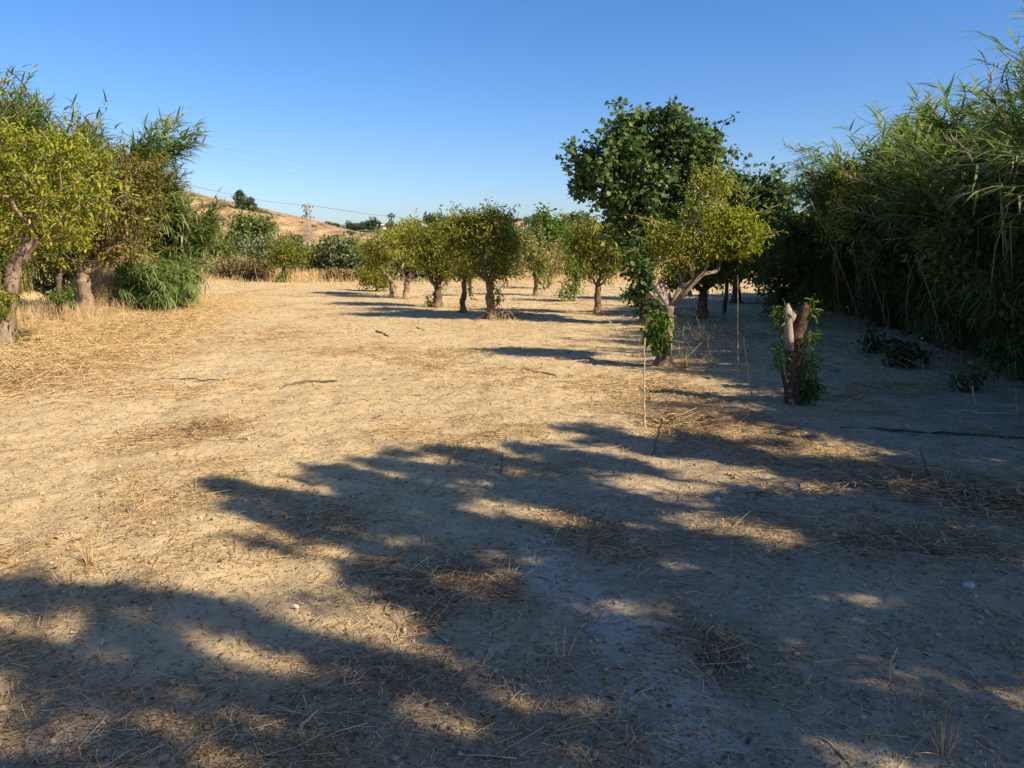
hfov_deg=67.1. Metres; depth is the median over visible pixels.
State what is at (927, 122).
cane thicket
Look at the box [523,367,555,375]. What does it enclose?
fallen branch
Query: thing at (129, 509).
grass tuft
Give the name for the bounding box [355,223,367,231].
ridge tree
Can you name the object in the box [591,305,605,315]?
grass tuft
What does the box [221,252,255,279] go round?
dry bush
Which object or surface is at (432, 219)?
ridge tree
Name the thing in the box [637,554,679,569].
fallen branch
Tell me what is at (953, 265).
leafy bush
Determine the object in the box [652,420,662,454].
dry twig
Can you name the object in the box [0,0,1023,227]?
sky
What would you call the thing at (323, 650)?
dry stalk
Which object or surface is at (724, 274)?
orange tree
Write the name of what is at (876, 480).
straw pile
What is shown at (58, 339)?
dry straw
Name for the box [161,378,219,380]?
fallen branch
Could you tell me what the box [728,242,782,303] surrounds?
orange tree
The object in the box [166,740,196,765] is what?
dry stalk
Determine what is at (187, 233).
cane clump
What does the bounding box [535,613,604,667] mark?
grass tuft
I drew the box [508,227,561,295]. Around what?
withered orange tree
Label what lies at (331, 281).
dry grass
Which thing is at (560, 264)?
withered orange tree
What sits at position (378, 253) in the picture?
orange tree
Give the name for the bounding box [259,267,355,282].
dry brush
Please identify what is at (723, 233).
orange tree
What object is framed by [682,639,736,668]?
grass tuft
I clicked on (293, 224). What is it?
hill
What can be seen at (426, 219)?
ridge tree
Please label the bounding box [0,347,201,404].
straw pile
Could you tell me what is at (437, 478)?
dry stalk
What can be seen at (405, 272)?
bush
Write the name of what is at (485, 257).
bush
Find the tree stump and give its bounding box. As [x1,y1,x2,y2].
[768,293,828,405]
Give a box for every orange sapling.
[459,257,481,295]
[551,247,589,302]
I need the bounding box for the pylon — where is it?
[302,203,313,247]
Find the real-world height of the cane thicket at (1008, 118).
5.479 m
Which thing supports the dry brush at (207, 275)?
on the ground at (420, 504)
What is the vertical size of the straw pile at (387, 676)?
0.104 m
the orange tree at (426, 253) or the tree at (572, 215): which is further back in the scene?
the tree at (572, 215)
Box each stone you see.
[125,505,136,511]
[713,497,720,501]
[962,581,975,588]
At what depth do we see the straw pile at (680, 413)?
7.29 m
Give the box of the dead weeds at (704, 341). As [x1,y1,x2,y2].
[607,314,823,378]
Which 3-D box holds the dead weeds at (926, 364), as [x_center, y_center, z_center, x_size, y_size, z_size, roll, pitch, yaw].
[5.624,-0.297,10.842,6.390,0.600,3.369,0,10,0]
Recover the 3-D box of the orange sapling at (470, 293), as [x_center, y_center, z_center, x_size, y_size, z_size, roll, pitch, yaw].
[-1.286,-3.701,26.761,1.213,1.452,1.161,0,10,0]
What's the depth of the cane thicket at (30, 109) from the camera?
23.16 m
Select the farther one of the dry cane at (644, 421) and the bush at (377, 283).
the bush at (377, 283)
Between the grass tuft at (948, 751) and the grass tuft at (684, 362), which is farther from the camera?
the grass tuft at (684, 362)
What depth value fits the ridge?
390.79 m
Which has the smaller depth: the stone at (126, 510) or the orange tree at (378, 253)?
the stone at (126, 510)
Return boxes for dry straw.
[0,261,1023,767]
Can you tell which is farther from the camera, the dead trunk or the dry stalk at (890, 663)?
the dead trunk
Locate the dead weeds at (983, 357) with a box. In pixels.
[846,313,1023,365]
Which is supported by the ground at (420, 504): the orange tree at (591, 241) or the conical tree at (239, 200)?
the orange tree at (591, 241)
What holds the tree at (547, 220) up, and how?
on the ground at (420, 504)
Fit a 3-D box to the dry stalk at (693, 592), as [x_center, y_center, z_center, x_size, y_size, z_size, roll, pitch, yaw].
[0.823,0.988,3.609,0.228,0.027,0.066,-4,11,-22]
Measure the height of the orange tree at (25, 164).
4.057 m
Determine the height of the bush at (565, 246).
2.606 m
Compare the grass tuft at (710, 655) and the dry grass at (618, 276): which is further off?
the dry grass at (618, 276)
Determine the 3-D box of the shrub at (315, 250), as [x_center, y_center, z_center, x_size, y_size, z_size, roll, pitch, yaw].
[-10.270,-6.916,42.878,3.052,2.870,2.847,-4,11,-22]
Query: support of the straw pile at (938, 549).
on the ground at (420, 504)
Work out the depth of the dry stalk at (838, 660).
3.02 m
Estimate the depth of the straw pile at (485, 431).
6.68 m
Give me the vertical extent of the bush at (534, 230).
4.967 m
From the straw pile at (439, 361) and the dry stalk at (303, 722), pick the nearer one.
the dry stalk at (303, 722)
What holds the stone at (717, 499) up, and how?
on the ground at (420, 504)
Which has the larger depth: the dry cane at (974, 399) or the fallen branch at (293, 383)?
the fallen branch at (293, 383)
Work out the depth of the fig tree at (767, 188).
22.66 m
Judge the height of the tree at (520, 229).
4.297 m
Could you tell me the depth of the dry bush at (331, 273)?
39.51 m
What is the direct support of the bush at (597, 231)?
on the ground at (420, 504)
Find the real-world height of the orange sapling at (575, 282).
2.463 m
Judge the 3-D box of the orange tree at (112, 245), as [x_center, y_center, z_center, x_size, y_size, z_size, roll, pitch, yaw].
[-9.837,-3.924,19.038,3.486,4.578,2.977,0,10,0]
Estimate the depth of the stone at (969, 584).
3.67 m
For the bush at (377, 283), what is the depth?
30.29 m
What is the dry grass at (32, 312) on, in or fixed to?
on the ground at (420, 504)
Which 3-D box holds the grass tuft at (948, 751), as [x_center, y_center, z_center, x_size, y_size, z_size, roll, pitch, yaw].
[1.335,1.097,2.390,0.299,0.199,0.139,-3,10,-16]
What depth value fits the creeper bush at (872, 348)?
12.15 m
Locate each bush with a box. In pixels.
[204,255,239,278]
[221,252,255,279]
[240,254,282,279]
[286,261,317,274]
[316,265,362,281]
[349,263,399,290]
[359,255,404,280]
[388,258,425,280]
[411,252,460,281]
[475,246,490,278]
[485,250,530,278]
[516,210,547,263]
[537,215,578,259]
[541,239,593,276]
[572,215,608,263]
[803,201,852,297]
[845,184,936,312]
[851,326,888,353]
[882,338,932,367]
[894,148,1023,350]
[939,360,994,392]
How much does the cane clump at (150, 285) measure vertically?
2.178 m
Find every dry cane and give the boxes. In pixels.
[643,338,645,427]
[737,275,738,377]
[743,338,752,399]
[971,386,977,411]
[1015,388,1019,413]
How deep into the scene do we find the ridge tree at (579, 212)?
440.89 m
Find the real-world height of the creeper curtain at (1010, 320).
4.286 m
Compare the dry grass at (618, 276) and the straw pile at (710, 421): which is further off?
the dry grass at (618, 276)
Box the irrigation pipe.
[840,427,1023,438]
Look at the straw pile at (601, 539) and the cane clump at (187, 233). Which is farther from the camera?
the cane clump at (187, 233)
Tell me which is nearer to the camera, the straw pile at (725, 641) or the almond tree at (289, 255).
the straw pile at (725, 641)
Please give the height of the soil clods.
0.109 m
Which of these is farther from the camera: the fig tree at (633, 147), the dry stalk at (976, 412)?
the fig tree at (633, 147)
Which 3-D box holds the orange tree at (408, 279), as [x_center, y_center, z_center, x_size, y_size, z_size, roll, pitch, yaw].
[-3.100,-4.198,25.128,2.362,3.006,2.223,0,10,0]
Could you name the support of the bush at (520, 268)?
on the ground at (420, 504)
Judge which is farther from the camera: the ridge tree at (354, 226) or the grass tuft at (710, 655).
the ridge tree at (354, 226)
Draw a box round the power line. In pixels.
[191,185,296,204]
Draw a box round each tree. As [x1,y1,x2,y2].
[0,109,151,348]
[0,196,106,320]
[43,129,183,315]
[119,173,203,242]
[231,189,248,209]
[244,196,257,210]
[262,229,315,282]
[341,220,353,229]
[347,211,422,296]
[350,223,359,230]
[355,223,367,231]
[363,216,380,231]
[380,208,429,298]
[384,220,394,229]
[389,205,460,307]
[422,212,434,222]
[425,206,482,312]
[427,211,447,224]
[428,194,527,319]
[496,218,543,270]
[508,217,523,223]
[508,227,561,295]
[524,202,571,250]
[527,231,575,288]
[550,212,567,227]
[551,94,742,324]
[555,209,632,314]
[561,210,586,238]
[576,209,590,218]
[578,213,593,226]
[613,147,788,367]
[656,252,752,318]
[715,152,807,302]
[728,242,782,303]
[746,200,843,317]
[807,138,924,325]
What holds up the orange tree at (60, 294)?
on the ground at (420, 504)
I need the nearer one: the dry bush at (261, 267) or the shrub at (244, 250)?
the dry bush at (261, 267)
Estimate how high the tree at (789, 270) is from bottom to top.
2.984 m
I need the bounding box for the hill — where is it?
[4,166,406,258]
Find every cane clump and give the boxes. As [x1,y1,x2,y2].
[101,243,217,313]
[104,102,214,249]
[119,156,229,294]
[771,138,866,245]
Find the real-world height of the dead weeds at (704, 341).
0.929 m
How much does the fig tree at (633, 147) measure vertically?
4.870 m
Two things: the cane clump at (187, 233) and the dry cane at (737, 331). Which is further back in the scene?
the cane clump at (187, 233)
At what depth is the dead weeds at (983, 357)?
12.23 m
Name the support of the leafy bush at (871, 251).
on the ground at (420, 504)
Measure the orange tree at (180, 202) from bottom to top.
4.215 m
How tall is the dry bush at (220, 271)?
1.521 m
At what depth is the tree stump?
7.94 m
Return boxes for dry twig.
[588,514,605,552]
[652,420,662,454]
[919,448,930,479]
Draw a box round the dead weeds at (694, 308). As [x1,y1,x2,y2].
[564,297,783,337]
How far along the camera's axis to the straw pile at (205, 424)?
6.77 m
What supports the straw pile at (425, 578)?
on the ground at (420, 504)
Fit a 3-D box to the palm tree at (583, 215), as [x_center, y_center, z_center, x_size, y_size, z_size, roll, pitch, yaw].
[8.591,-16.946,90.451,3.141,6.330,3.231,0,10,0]
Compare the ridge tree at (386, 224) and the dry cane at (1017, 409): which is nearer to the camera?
the dry cane at (1017, 409)
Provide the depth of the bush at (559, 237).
59.33 m
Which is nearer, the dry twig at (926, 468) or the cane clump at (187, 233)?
the dry twig at (926, 468)
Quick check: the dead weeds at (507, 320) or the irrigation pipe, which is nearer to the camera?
the irrigation pipe
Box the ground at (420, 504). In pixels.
[0,256,1023,767]
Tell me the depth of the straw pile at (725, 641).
3.13 m
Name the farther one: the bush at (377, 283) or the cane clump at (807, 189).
the bush at (377, 283)
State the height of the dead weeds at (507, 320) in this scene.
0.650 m
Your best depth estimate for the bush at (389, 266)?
40.14 m
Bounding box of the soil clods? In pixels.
[0,327,1023,767]
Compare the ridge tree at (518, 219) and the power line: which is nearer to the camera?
the power line
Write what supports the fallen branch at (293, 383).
on the ground at (420, 504)
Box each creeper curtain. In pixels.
[759,207,863,314]
[808,134,978,343]
[903,126,1023,386]
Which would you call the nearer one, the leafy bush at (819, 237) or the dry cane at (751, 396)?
the dry cane at (751, 396)
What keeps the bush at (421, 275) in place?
on the ground at (420, 504)
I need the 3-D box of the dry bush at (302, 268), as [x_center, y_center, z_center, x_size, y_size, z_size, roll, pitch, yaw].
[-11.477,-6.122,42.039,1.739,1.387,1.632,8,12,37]
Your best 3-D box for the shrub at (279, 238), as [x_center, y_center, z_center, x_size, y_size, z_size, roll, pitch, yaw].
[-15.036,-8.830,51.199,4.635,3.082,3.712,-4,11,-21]
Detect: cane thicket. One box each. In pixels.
[0,62,148,295]
[784,60,1018,340]
[832,0,1023,356]
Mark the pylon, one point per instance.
(306, 211)
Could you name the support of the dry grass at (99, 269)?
on the ground at (420, 504)
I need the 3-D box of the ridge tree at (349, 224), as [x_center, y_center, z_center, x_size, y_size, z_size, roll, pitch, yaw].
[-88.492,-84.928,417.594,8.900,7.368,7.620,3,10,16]
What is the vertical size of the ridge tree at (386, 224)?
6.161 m
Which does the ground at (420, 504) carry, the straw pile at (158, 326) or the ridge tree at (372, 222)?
the straw pile at (158, 326)
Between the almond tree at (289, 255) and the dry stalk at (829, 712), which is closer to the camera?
the dry stalk at (829, 712)
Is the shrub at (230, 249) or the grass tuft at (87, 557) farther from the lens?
the shrub at (230, 249)
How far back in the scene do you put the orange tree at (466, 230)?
17.55 m
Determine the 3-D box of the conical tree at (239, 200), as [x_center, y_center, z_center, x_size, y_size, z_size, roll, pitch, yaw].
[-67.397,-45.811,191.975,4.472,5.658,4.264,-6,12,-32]
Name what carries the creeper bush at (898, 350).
on the ground at (420, 504)
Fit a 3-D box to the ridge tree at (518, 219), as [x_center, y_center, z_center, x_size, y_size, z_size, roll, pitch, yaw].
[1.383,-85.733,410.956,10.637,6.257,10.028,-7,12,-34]
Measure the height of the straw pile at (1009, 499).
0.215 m
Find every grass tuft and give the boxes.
[75,536,107,567]
[85,494,155,520]
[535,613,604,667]
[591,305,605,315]
[674,349,703,367]
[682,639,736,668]
[906,708,982,759]
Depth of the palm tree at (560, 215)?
87.66 m
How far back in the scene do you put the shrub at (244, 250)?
63.50 m
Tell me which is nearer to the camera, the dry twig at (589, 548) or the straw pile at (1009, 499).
the dry twig at (589, 548)
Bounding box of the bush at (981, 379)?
[939,360,994,392]
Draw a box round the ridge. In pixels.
[357,224,764,253]
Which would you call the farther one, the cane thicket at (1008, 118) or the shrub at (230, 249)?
the shrub at (230, 249)
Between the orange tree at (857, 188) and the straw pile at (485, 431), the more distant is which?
the orange tree at (857, 188)
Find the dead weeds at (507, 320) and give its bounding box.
[468,303,529,326]
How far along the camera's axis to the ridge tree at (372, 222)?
386.14 m
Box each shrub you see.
[200,219,247,262]
[222,203,282,267]
[226,229,272,263]
[249,227,314,268]
[303,234,345,272]
[314,231,372,273]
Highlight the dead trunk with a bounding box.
[722,279,728,314]
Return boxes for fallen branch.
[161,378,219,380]
[279,380,337,389]
[457,748,513,760]
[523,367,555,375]
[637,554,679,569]
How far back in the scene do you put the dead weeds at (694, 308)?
16.89 m
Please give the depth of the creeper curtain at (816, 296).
20.29 m
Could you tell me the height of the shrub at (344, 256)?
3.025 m
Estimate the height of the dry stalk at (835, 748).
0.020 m
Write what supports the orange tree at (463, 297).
on the ground at (420, 504)
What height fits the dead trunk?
1.268 m
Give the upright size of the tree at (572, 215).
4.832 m
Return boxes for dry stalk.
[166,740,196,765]
[294,709,318,732]
[317,647,336,652]
[423,445,460,492]
[671,591,710,600]
[794,658,886,670]
[807,723,851,765]
[808,701,843,728]
[888,647,897,679]
[949,409,1023,415]
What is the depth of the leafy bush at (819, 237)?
19.47 m
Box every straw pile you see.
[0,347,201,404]
[41,312,230,340]
[80,407,307,455]
[278,633,511,723]
[320,539,556,650]
[396,351,482,384]
[437,425,506,441]
[518,505,687,568]
[598,401,813,455]
[620,405,747,430]
[654,611,836,686]
[678,461,1019,519]
[802,506,1023,574]
[842,469,1023,526]
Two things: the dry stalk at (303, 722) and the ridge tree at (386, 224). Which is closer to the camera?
the dry stalk at (303, 722)
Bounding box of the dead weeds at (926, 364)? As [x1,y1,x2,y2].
[717,342,1012,384]
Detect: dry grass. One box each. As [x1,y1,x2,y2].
[16,246,256,313]
[16,265,169,329]
[53,273,741,289]
[255,264,754,285]
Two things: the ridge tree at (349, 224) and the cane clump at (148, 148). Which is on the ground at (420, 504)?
the cane clump at (148, 148)
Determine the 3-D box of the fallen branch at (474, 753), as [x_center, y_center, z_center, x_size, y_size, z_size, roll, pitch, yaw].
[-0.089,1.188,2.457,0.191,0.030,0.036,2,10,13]
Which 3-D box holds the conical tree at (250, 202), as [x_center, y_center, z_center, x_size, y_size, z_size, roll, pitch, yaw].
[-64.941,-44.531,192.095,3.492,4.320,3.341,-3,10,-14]
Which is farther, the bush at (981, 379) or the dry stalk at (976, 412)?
the bush at (981, 379)
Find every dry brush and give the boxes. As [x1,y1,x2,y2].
[197,268,306,279]
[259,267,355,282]
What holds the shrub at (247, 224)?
on the ground at (420, 504)
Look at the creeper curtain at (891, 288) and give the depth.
15.73 m
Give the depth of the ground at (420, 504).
4.31 m

